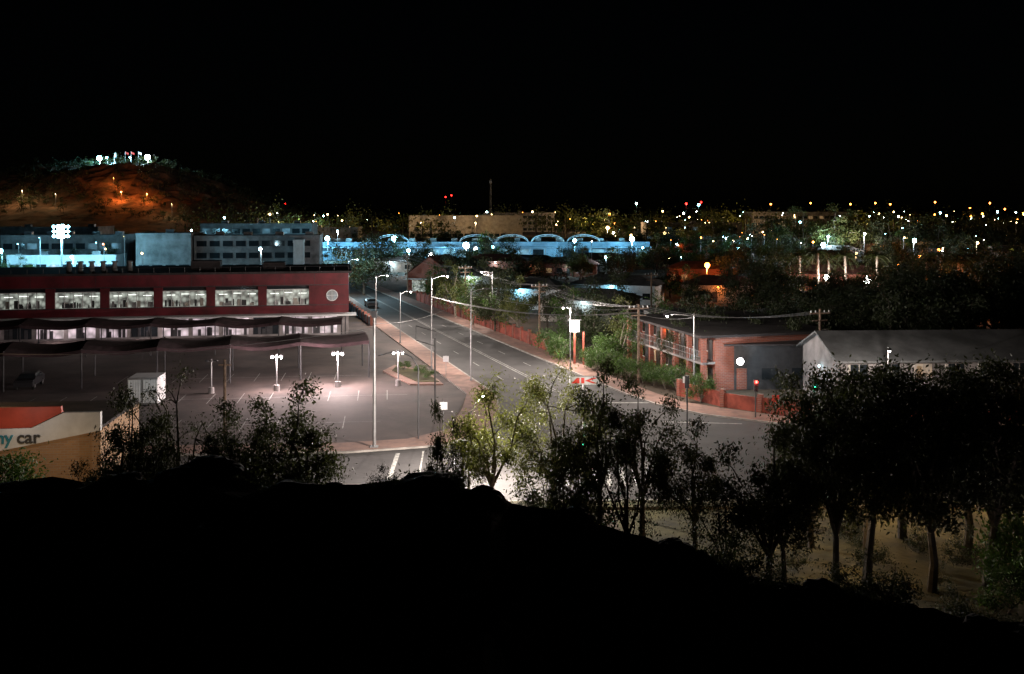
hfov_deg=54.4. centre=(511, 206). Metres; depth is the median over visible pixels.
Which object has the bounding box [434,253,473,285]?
shade tree
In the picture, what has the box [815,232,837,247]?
shade tree
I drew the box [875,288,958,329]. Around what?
shade tree
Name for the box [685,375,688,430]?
traffic light
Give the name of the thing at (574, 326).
illuminated motel sign
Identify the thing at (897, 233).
shade tree
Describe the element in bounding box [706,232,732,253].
shade tree
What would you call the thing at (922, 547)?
bush
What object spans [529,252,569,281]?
shade tree
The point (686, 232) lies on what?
shade tree
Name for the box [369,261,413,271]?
walls
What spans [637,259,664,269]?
walls
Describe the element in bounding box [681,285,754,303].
walls
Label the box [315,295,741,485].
road markings
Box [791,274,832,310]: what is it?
shade tree
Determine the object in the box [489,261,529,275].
walls
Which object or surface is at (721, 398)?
brick fence
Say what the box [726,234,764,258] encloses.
shade tree
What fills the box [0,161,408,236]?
lookout hill
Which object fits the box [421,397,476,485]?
gum tree
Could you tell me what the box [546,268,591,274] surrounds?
windows and door
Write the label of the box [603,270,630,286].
shade tree
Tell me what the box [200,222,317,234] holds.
walls
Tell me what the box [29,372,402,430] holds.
parking bay markings
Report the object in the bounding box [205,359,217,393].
car park lamp
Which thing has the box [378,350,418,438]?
bent arm pole
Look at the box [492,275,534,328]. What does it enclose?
shade tree
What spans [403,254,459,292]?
gabled shop
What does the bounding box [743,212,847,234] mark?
walls
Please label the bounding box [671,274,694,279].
windows and door
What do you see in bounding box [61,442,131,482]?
gum tree
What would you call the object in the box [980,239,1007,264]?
shade tree
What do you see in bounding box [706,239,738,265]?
shade tree
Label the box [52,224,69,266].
flood light mast
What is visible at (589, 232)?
shade tree
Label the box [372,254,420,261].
roof
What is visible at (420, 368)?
garden shrub
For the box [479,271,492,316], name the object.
street lamp
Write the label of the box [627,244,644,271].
shade tree
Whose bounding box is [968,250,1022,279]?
shade tree
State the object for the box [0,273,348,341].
walls
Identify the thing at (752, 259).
shade tree
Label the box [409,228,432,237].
shade tree
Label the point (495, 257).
roof
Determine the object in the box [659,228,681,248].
shade tree
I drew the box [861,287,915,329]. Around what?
shade tree
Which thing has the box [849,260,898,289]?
shade tree
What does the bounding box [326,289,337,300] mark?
round window
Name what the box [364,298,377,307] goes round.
parked car
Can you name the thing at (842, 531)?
bush
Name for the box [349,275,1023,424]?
pavement
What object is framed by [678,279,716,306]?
shade tree
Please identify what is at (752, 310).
shade tree
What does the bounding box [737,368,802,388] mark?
door and windows
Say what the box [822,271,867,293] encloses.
shade tree
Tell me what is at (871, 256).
palm tree
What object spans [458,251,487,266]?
shade tree
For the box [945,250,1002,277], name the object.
shade tree
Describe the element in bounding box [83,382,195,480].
gum tree
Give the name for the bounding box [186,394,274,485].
gum tree
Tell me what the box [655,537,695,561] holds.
boulder
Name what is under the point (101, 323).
shade canopy
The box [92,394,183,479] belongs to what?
gum tree
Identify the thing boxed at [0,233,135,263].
walls
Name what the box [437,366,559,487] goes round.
gum tree
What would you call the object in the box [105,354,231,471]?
gum tree
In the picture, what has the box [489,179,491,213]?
radio mast
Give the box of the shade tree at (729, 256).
[710,243,755,274]
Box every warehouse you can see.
[409,214,522,237]
[796,329,1023,401]
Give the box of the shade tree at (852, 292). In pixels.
[805,286,874,328]
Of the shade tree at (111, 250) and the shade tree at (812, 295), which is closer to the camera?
the shade tree at (812, 295)
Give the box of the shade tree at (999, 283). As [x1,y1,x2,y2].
[955,272,1023,328]
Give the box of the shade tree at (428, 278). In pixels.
[412,261,451,295]
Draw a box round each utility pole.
[218,359,230,433]
[402,253,412,295]
[459,265,471,308]
[531,283,546,331]
[628,304,648,382]
[645,272,657,307]
[810,309,829,330]
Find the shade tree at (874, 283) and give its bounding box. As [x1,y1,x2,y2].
[838,272,936,329]
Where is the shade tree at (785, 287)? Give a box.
[765,276,812,308]
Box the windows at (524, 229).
[523,216,550,230]
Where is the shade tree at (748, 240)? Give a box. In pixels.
[738,234,758,248]
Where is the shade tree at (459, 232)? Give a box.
[446,228,468,237]
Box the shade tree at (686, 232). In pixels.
[675,219,707,239]
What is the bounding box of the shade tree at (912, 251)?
[887,246,936,277]
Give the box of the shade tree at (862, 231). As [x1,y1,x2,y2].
[842,209,886,249]
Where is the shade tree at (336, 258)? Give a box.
[320,248,349,281]
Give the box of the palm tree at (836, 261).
[813,255,843,272]
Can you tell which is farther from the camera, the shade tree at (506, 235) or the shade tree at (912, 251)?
the shade tree at (506, 235)
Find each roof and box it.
[0,260,351,276]
[24,224,95,226]
[24,231,123,234]
[153,229,193,232]
[203,231,320,235]
[221,221,300,222]
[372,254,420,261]
[446,266,519,276]
[454,257,489,264]
[473,254,530,260]
[487,277,576,289]
[517,254,554,261]
[540,287,643,301]
[544,257,597,263]
[569,274,666,285]
[577,252,623,258]
[643,307,737,313]
[664,261,724,268]
[677,275,752,285]
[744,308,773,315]
[818,245,862,250]
[905,248,943,253]
[987,246,1023,250]
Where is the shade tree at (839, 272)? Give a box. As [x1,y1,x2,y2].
[797,268,844,292]
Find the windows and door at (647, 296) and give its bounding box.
[633,293,649,300]
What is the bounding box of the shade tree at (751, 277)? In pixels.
[710,255,778,310]
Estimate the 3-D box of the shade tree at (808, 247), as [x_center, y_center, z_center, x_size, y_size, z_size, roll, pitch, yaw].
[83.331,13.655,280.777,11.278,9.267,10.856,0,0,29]
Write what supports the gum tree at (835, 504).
on the park lawn at (966, 581)
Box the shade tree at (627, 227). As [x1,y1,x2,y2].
[610,218,634,237]
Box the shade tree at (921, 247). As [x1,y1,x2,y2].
[880,237,935,260]
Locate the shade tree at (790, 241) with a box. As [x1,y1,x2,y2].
[782,236,806,253]
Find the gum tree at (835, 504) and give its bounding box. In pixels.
[771,360,909,585]
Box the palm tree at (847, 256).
[828,253,860,279]
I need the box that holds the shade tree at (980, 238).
[975,237,997,251]
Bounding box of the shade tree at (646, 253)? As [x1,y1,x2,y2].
[634,233,673,273]
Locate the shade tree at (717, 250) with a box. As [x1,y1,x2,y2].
[706,244,735,265]
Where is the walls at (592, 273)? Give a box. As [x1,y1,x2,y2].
[544,264,596,276]
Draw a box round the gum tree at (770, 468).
[728,422,829,582]
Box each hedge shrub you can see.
[531,325,571,357]
[543,331,581,362]
[576,347,604,368]
[580,347,610,370]
[591,348,624,373]
[609,350,629,377]
[615,356,643,377]
[627,357,656,382]
[639,358,662,385]
[647,362,679,388]
[657,363,692,390]
[684,371,722,401]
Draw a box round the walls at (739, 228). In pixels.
[641,222,741,240]
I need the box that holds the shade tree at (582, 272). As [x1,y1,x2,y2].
[564,251,595,277]
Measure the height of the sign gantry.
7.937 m
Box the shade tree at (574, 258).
[554,239,588,267]
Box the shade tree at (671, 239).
[661,230,682,248]
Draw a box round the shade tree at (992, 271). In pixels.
[960,247,1023,282]
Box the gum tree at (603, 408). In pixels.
[543,354,643,524]
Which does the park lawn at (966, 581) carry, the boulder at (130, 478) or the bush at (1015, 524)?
the bush at (1015, 524)
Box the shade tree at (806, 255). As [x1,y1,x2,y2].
[795,246,814,264]
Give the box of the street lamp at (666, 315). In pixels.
[664,313,694,384]
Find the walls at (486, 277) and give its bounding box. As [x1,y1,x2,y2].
[437,275,513,295]
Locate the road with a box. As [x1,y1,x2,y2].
[123,281,969,499]
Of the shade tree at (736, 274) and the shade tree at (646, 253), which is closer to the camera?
the shade tree at (736, 274)
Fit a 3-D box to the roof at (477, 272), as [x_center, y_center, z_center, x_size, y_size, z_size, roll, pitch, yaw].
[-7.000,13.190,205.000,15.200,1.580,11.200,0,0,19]
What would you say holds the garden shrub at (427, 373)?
on the garden bed
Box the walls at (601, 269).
[592,259,632,271]
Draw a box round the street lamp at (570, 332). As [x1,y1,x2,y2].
[560,306,570,368]
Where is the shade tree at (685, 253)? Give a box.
[667,234,707,260]
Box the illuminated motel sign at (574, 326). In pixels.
[568,319,583,364]
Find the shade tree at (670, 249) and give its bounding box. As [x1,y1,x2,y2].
[659,242,684,266]
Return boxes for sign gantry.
[416,326,435,418]
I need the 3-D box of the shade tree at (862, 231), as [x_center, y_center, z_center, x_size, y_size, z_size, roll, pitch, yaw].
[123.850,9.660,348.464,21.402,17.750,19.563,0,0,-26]
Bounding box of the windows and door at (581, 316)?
[544,309,617,317]
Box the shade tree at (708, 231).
[690,211,737,245]
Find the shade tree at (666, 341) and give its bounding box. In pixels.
[652,316,682,367]
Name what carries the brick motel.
on the ground at (394, 285)
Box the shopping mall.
[323,234,650,260]
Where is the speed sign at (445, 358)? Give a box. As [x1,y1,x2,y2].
[443,356,448,361]
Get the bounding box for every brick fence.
[349,300,372,325]
[416,290,558,354]
[677,378,1016,419]
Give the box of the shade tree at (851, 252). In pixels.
[834,246,887,267]
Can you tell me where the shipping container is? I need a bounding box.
[127,372,165,404]
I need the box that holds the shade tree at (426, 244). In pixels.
[402,238,440,264]
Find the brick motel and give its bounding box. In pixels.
[624,311,834,390]
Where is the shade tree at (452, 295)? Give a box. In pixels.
[430,264,470,316]
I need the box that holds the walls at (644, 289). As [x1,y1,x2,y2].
[573,284,664,304]
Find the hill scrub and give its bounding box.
[0,152,315,223]
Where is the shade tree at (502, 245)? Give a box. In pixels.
[471,232,521,254]
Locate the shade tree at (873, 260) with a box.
[856,250,906,273]
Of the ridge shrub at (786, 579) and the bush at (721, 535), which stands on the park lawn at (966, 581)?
the bush at (721, 535)
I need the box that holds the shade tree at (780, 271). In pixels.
[736,251,816,303]
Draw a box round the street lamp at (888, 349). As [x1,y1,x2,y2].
[887,347,890,374]
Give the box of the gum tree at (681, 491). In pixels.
[647,414,730,549]
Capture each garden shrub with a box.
[396,360,410,368]
[413,365,427,372]
[420,368,438,377]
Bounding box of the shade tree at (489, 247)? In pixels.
[461,235,496,256]
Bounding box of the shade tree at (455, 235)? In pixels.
[449,230,458,237]
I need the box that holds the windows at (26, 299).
[0,285,314,309]
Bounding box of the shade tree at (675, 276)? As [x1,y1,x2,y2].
[656,267,684,296]
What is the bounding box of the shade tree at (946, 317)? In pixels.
[924,294,993,329]
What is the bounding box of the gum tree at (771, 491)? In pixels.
[691,417,828,579]
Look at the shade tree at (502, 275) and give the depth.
164.60 m
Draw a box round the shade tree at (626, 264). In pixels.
[595,248,640,273]
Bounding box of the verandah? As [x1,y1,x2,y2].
[0,312,355,320]
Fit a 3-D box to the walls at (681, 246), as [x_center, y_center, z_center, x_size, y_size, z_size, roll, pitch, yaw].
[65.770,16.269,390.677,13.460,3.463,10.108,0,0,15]
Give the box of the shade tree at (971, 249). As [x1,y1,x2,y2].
[959,243,1010,262]
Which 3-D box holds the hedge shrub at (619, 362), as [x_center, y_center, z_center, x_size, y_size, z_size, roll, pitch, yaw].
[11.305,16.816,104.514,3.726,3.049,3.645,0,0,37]
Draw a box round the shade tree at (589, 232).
[570,215,612,237]
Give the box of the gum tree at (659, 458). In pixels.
[600,371,707,535]
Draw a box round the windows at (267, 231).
[202,228,309,233]
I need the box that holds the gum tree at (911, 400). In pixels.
[762,352,982,582]
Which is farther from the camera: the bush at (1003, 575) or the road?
the road
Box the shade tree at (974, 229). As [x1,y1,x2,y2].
[958,216,1011,247]
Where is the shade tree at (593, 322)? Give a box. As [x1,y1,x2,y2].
[561,290,623,349]
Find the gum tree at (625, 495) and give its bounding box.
[575,410,670,538]
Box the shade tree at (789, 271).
[744,259,798,301]
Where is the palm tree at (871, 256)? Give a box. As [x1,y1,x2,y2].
[863,253,892,272]
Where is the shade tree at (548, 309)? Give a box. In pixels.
[527,279,570,332]
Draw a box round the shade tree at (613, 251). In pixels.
[601,246,636,274]
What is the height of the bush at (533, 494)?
5.177 m
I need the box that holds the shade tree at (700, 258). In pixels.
[690,243,722,263]
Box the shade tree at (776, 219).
[742,214,801,256]
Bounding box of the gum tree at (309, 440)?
[222,373,357,485]
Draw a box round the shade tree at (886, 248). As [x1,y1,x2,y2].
[860,240,927,277]
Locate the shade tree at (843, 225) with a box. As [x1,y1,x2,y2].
[808,202,859,245]
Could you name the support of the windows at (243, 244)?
attached to the walls at (315, 248)
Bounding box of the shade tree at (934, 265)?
[908,250,960,280]
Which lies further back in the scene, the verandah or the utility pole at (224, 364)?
the verandah
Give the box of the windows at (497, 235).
[410,234,516,236]
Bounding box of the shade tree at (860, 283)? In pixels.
[832,276,894,299]
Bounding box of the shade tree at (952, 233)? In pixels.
[920,215,972,249]
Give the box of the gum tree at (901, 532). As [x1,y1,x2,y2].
[843,353,973,538]
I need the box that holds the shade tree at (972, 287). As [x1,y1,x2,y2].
[955,278,986,326]
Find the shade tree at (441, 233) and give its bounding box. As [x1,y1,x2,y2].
[431,231,445,237]
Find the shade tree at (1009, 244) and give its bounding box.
[1005,241,1023,257]
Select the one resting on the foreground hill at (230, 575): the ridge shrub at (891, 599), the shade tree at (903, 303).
the ridge shrub at (891, 599)
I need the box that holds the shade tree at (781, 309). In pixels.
[758,293,827,328]
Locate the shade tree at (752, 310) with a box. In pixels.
[708,295,763,313]
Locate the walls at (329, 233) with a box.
[318,226,361,238]
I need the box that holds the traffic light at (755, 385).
[754,379,757,416]
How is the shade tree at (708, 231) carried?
on the ground at (394, 285)
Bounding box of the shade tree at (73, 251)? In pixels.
[53,247,78,254]
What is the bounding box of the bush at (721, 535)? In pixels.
[681,476,757,569]
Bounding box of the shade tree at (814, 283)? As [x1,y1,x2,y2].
[802,280,831,296]
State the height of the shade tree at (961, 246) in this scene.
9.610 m
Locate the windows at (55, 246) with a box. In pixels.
[3,243,120,262]
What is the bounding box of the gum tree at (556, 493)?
[533,434,603,516]
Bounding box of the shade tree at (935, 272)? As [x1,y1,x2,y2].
[867,264,981,325]
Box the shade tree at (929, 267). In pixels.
[907,259,987,316]
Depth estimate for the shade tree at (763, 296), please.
142.06 m
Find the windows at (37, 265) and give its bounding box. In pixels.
[9,264,111,266]
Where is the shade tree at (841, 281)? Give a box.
[827,274,880,302]
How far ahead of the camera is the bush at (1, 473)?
57.92 m
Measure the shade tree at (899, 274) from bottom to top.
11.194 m
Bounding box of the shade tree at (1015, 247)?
[990,244,1022,260]
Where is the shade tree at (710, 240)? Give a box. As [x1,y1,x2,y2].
[696,237,718,250]
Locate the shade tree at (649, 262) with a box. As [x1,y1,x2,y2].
[642,248,672,278]
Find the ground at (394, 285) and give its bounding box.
[0,209,1023,528]
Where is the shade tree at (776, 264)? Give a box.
[742,250,801,301]
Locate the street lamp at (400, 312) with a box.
[399,290,412,342]
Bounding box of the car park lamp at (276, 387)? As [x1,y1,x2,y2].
[270,354,282,391]
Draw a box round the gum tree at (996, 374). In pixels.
[885,348,1023,550]
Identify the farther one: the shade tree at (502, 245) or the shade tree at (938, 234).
the shade tree at (938, 234)
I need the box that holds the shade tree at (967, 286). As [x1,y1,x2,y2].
[956,274,990,315]
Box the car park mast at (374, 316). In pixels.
[370,311,378,447]
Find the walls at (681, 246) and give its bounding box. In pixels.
[661,244,697,252]
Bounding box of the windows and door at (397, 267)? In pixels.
[373,265,409,271]
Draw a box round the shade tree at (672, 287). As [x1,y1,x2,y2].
[659,263,706,298]
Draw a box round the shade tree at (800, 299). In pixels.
[764,292,813,320]
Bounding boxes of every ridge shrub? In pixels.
[19,474,42,483]
[76,462,116,487]
[256,475,278,495]
[292,472,309,482]
[299,473,327,484]
[363,464,403,488]
[419,464,447,484]
[441,462,476,491]
[473,477,492,487]
[510,490,540,506]
[523,500,538,511]
[673,521,749,575]
[695,525,787,581]
[715,543,772,577]
[723,541,794,598]
[752,550,807,585]
[811,558,867,594]
[819,545,895,606]
[846,544,928,608]
[860,566,925,607]
[938,585,988,618]
[973,598,1023,621]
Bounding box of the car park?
[0,322,466,444]
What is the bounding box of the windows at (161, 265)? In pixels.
[139,265,186,265]
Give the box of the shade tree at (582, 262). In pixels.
[566,246,589,278]
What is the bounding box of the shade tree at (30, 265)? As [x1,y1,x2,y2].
[12,256,35,266]
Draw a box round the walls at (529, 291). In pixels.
[485,288,559,309]
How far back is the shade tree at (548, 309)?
139.40 m
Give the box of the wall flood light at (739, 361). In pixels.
[736,358,743,364]
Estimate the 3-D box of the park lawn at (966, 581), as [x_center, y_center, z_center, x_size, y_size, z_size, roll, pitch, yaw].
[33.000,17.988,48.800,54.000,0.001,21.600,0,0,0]
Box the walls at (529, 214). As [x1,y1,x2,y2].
[483,212,554,231]
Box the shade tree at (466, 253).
[444,247,493,268]
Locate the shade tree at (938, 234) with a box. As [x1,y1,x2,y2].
[900,221,960,251]
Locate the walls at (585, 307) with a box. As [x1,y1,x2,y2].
[540,299,639,323]
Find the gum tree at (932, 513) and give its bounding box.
[802,360,1023,592]
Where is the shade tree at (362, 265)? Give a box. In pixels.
[324,233,398,294]
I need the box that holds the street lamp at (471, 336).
[470,288,488,380]
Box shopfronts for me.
[4,316,336,339]
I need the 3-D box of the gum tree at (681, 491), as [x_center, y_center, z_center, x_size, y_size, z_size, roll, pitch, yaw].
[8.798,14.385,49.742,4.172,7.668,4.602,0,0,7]
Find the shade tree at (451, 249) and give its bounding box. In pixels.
[443,243,464,256]
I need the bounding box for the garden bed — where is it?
[383,365,442,384]
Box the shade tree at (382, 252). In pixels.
[356,231,399,260]
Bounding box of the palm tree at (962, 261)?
[942,258,972,274]
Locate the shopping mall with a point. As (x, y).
(538, 246)
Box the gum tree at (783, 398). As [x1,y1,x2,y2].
[753,365,859,547]
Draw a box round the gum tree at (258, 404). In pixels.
[237,392,320,485]
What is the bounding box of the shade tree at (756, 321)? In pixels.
[726,315,765,324]
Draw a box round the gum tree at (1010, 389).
[931,354,1023,538]
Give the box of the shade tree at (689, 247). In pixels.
[682,236,702,252]
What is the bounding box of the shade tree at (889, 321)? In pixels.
[843,287,959,329]
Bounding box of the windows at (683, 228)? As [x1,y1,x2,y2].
[647,227,736,238]
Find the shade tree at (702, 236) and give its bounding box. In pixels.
[688,231,711,251]
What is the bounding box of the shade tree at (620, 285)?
[577,269,640,319]
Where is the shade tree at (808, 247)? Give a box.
[790,238,823,252]
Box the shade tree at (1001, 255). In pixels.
[978,244,1023,266]
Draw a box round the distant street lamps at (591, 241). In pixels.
[18,195,1023,266]
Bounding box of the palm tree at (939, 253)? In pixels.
[919,252,960,271]
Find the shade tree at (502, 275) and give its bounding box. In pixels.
[467,257,522,304]
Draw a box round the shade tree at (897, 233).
[886,231,915,251]
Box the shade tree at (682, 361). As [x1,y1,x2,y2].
[664,320,698,378]
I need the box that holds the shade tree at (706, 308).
[675,293,741,320]
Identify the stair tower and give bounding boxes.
[293,239,304,263]
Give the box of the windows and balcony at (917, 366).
[847,363,1023,398]
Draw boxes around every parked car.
[13,370,44,389]
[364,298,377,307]
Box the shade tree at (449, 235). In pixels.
[441,231,462,238]
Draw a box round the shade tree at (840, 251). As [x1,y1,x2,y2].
[809,244,850,264]
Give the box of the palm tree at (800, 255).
[785,253,816,290]
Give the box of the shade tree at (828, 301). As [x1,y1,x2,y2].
[780,291,859,329]
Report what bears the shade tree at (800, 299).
on the ground at (394, 285)
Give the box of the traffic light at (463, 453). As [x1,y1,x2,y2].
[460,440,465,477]
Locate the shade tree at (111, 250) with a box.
[89,242,118,254]
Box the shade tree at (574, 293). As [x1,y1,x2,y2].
[545,282,601,338]
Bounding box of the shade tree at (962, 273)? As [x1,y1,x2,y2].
[910,267,990,329]
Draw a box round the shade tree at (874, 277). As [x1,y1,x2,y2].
[843,273,878,291]
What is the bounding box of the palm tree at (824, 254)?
[801,250,834,279]
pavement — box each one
[144,296,500,455]
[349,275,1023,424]
[508,497,977,508]
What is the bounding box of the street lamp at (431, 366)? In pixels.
[430,275,449,368]
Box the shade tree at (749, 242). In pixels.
[718,231,756,259]
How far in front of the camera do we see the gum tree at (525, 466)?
57.94 m
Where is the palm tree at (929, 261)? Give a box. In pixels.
[910,259,944,279]
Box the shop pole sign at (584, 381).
[570,376,598,488]
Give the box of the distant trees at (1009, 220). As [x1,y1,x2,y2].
[170,193,1023,244]
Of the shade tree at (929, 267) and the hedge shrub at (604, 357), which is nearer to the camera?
the hedge shrub at (604, 357)
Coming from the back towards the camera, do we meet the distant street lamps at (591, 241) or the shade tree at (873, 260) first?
the distant street lamps at (591, 241)
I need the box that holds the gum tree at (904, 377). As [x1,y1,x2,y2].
[783,354,967,555]
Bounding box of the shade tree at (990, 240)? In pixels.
[974,234,1001,245]
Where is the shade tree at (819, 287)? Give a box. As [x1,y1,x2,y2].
[801,281,869,326]
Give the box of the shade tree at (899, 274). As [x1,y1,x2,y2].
[852,261,975,315]
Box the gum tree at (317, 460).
[275,417,355,484]
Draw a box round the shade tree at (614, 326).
[601,295,642,344]
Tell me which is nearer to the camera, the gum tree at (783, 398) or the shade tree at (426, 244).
the gum tree at (783, 398)
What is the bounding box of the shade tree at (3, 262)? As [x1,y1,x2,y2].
[0,250,10,266]
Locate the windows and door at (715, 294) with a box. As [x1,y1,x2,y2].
[685,291,733,301]
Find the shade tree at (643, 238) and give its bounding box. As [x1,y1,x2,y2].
[636,227,666,249]
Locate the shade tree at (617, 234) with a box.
[602,226,630,237]
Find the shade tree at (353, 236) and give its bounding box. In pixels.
[350,232,366,239]
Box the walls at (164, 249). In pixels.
[135,231,205,265]
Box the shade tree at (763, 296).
[718,277,775,310]
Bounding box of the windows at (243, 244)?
[197,240,309,264]
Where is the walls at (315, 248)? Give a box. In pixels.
[193,233,322,264]
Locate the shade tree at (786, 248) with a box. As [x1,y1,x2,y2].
[759,234,792,257]
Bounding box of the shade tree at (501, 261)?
[496,259,520,276]
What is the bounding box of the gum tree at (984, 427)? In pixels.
[886,373,1023,588]
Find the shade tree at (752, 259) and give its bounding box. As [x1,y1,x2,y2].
[741,249,797,275]
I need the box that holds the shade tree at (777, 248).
[755,232,785,261]
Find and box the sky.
[0,0,1023,208]
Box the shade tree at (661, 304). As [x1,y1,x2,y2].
[627,289,673,333]
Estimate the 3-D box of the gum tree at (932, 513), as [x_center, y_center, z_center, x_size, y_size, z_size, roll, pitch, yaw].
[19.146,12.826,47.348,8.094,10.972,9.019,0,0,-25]
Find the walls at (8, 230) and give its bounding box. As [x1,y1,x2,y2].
[0,226,113,244]
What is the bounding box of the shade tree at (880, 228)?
[856,211,936,248]
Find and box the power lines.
[14,254,826,354]
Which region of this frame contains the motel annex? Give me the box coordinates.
[724,340,802,389]
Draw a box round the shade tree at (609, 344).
[584,308,646,360]
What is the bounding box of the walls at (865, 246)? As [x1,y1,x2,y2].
[862,243,885,252]
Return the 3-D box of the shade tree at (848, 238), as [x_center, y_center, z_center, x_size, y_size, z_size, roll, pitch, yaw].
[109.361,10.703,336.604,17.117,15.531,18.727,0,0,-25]
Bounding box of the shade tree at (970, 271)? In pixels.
[931,261,988,293]
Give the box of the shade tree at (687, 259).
[664,253,691,271]
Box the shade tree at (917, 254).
[897,249,938,268]
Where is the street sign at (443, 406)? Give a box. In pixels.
[440,401,446,432]
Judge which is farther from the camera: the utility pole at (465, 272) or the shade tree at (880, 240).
the shade tree at (880, 240)
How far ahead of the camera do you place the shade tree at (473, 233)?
426.99 m
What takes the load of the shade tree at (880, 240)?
on the ground at (394, 285)
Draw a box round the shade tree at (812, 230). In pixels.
[764,205,830,246]
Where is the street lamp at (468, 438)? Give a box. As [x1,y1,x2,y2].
[468,392,482,488]
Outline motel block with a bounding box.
[775,264,880,293]
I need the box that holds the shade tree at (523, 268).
[500,248,547,277]
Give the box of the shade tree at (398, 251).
[373,232,412,258]
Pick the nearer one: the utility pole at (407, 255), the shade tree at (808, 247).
the utility pole at (407, 255)
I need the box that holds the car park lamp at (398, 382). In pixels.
[393,351,403,385]
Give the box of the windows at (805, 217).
[754,216,845,233]
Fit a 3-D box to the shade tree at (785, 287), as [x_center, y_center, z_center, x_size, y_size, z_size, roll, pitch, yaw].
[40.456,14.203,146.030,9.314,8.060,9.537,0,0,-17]
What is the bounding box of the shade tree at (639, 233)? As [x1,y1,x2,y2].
[633,224,656,242]
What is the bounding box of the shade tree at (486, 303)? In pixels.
[447,273,498,324]
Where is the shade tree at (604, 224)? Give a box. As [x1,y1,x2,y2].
[586,211,625,237]
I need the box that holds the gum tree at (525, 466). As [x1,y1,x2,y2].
[502,349,613,497]
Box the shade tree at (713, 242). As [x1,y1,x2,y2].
[698,234,730,256]
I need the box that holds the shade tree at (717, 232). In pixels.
[714,225,738,243]
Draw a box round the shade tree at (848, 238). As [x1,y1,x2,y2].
[816,215,862,248]
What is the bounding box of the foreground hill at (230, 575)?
[0,476,1023,673]
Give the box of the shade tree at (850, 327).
[800,299,868,329]
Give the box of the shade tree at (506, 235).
[501,233,517,239]
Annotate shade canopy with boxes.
[0,316,345,357]
[0,331,369,391]
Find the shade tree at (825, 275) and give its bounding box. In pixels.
[809,268,854,286]
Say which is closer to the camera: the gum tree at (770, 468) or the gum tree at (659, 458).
the gum tree at (770, 468)
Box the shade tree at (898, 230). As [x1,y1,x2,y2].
[888,227,909,248]
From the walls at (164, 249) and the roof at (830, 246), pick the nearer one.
the walls at (164, 249)
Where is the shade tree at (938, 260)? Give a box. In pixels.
[892,247,962,282]
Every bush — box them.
[0,441,57,482]
[0,459,26,482]
[385,462,419,478]
[501,442,590,508]
[523,493,546,507]
[527,452,615,528]
[543,479,630,529]
[574,485,663,541]
[681,476,757,569]
[779,546,817,570]
[826,514,863,541]
[845,522,874,550]
[853,537,893,564]
[901,521,937,555]
[907,523,926,540]
[927,558,954,586]
[930,579,975,616]
[939,530,978,566]
[945,522,985,559]
[961,524,1023,590]
[962,501,1023,565]
[969,558,1023,613]
[992,532,1023,608]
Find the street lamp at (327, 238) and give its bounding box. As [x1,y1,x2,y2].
[325,236,329,261]
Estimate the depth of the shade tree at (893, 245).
239.94 m
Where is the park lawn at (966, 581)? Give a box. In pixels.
[614,509,1023,621]
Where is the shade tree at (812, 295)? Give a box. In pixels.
[805,282,854,309]
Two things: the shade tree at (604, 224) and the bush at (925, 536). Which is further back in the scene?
the shade tree at (604, 224)
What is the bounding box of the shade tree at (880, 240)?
[869,235,900,253]
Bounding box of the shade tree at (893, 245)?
[866,241,901,261]
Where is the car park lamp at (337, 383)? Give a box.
[332,351,343,387]
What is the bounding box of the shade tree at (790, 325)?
[778,313,844,330]
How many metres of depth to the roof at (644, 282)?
185.25 m
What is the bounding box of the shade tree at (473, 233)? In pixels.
[467,225,484,236]
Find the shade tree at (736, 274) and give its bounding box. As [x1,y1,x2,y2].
[711,249,749,275]
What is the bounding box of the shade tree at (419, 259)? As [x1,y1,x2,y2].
[400,246,436,273]
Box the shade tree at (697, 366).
[690,330,707,373]
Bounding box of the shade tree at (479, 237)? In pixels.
[473,230,506,254]
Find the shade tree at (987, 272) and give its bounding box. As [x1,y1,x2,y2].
[963,253,1023,290]
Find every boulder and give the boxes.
[99,472,142,485]
[154,455,244,481]
[260,478,313,487]
[325,482,342,487]
[394,471,461,494]
[460,485,506,509]
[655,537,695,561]
[803,578,848,603]
[960,613,1011,647]
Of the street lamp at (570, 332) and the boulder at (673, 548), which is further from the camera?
the street lamp at (570, 332)
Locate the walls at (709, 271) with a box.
[667,269,726,281]
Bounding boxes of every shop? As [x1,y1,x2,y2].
[0,400,138,481]
[6,251,126,266]
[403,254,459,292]
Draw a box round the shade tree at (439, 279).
[430,259,464,301]
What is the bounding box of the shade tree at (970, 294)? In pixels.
[913,275,996,329]
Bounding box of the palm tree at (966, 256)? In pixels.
[944,253,982,272]
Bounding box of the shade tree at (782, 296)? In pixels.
[755,278,809,308]
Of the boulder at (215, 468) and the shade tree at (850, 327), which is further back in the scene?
the shade tree at (850, 327)
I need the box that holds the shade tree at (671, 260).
[661,254,680,270]
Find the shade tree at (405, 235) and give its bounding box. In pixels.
[386,225,409,237]
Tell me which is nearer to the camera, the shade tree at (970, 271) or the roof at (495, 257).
the shade tree at (970, 271)
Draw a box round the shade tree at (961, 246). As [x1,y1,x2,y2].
[957,244,990,260]
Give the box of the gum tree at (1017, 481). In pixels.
[955,374,1023,515]
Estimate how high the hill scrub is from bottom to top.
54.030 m
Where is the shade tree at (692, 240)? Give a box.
[689,231,710,252]
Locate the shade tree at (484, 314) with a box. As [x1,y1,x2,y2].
[462,276,521,331]
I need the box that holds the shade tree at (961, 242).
[940,232,979,255]
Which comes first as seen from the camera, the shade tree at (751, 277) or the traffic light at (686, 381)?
the traffic light at (686, 381)
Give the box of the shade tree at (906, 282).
[859,268,936,327]

